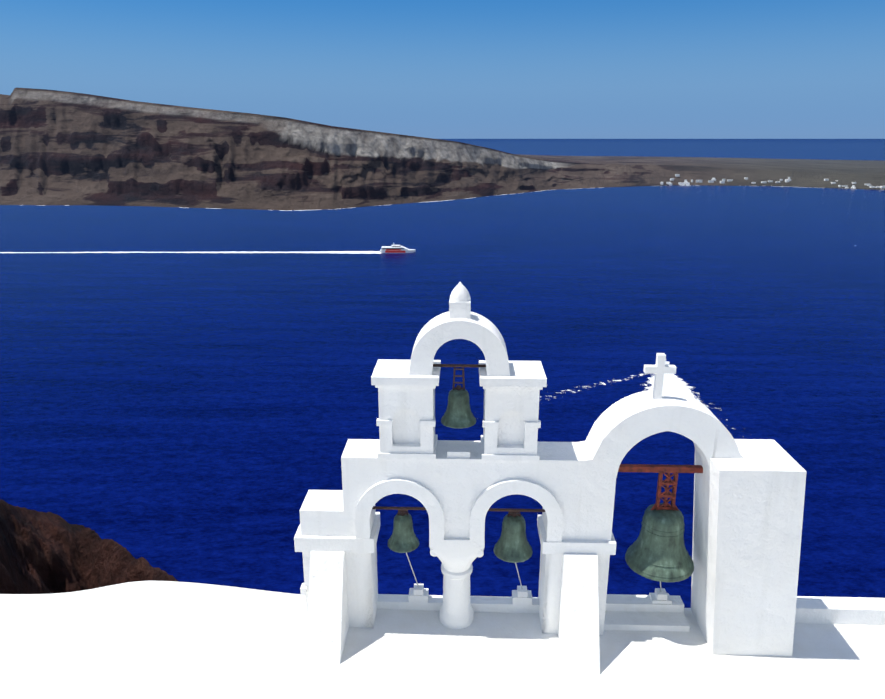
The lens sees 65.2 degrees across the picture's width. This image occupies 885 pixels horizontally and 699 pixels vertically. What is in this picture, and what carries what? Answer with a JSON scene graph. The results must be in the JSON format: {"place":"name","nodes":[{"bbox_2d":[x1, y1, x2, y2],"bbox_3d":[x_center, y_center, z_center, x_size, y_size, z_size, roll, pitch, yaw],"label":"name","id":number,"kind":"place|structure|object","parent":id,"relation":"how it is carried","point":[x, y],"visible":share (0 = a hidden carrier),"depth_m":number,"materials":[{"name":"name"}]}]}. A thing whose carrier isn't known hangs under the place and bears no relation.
{"place":"outdoors","nodes":[
{"label":"outdoors","id":0,"kind":"place"},
{"bbox_2d":[0,500,178,593],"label":"cliff rock","id":1,"kind":"object","parent":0,"point":[46,553],"visible":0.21,"depth_m":33.79,"materials":[{"name":"brown stone"}]},
{"bbox_2d":[0,139,884,607],"bbox_3d":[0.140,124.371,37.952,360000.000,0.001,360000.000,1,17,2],"label":"sea","id":2,"kind":"structure","parent":0,"point":[186,395],"depth_m":457.88,"materials":[{"name":"liquid"}]},
{"bbox_2d":[0,251,380,253],"bbox_3d":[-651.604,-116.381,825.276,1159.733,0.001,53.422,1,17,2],"label":"boat wake","id":3,"kind":"object","parent":2,"relation":"on","point":[360,252],"visible":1,"depth_m":821.65,"materials":[{"name":"white liquid"}]},
{"bbox_2d":[380,243,415,252],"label":"ferry","id":4,"kind":"object","parent":2,"relation":"on","point":[393,248],"visible":0.94,"depth_m":817.03,"materials":[{"name":"white metal"}]},
{"bbox_2d":[42,185,810,210],"bbox_3d":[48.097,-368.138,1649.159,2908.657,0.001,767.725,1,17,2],"label":"island surf","id":5,"kind":"structure","parent":2,"relation":"on","point":[419,202],"depth_m":1395.81,"materials":[{"name":"white liquid"}]},
{"bbox_2d":[477,374,645,418],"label":"boat wake arm","id":6,"kind":"object","parent":2,"relation":"on","point":[599,382],"visible":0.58,"depth_m":382.82,"materials":[{"name":"white liquid"}]},
{"bbox_2d":[667,374,684,393],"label":"boat wake arm","id":7,"kind":"object","parent":2,"relation":"on","point":[669,375],"visible":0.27,"depth_m":385.96,"materials":[{"name":"white liquid"}]},
{"bbox_2d":[643,374,732,428],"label":"boat wake","id":8,"kind":"object","parent":2,"relation":"on","point":[668,384],"visible":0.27,"depth_m":379.78,"materials":[{"name":"white liquid"}]},
{"bbox_2d":[0,581,884,698],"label":"roof","id":9,"kind":"structure","parent":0,"point":[158,640],"depth_m":5.55,"materials":[{"name":"white paint"}]},
{"bbox_2d":[0,87,884,210],"bbox_3d":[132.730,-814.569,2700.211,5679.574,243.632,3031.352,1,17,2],"label":"island terrain","id":10,"kind":"structure","parent":0,"point":[63,148],"depth_m":1459.58,"materials":[{"name":"brown stone"}]},
{"bbox_2d":[660,174,884,188],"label":"village houses","id":11,"kind":"structure","parent":10,"relation":"on","point":[712,180],"depth_m":1982.13,"materials":[{"name":"white"}]},
{"bbox_2d":[0,0,884,138],"label":"sky","id":12,"kind":"structure","parent":0,"point":[434,69],"materials":[{"name":"blue"}]},
{"bbox_2d":[294,282,884,674],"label":"bell tower","id":13,"kind":"structure","parent":0,"point":[748,506],"depth_m":5.50,"materials":[{"name":"white paint"}]},
{"bbox_2d":[372,506,425,586],"bbox_3d":[-0.340,1.736,5.898,0.506,0.879,0.270,-7,18,-23],"label":"bell","id":14,"kind":"object","parent":13,"relation":"hanging from","point":[403,538],"visible":1,"depth_m":5.77,"materials":[{"name":"green metal"}]},
{"bbox_2d":[433,364,485,427],"bbox_3d":[0.131,0.352,5.461,0.395,0.496,0.284,12,21,34],"label":"bell","id":15,"kind":"object","parent":13,"relation":"hanging from","point":[458,413],"visible":1,"depth_m":5.42,"materials":[{"name":"green metal"}]},
{"bbox_2d":[488,508,544,588],"bbox_3d":[0.598,1.744,5.873,0.493,0.879,0.330,-10,20,-29],"label":"bell","id":16,"kind":"object","parent":13,"relation":"hanging from","point":[512,545],"visible":1,"depth_m":5.73,"materials":[{"name":"green metal"}]},
{"bbox_2d":[618,464,702,591],"bbox_3d":[1.770,1.547,5.816,0.708,1.291,0.560,11,20,32],"label":"bell","id":17,"kind":"object","parent":13,"relation":"hanging from","point":[656,550],"visible":0.98,"depth_m":5.62,"materials":[{"name":"green metal"}]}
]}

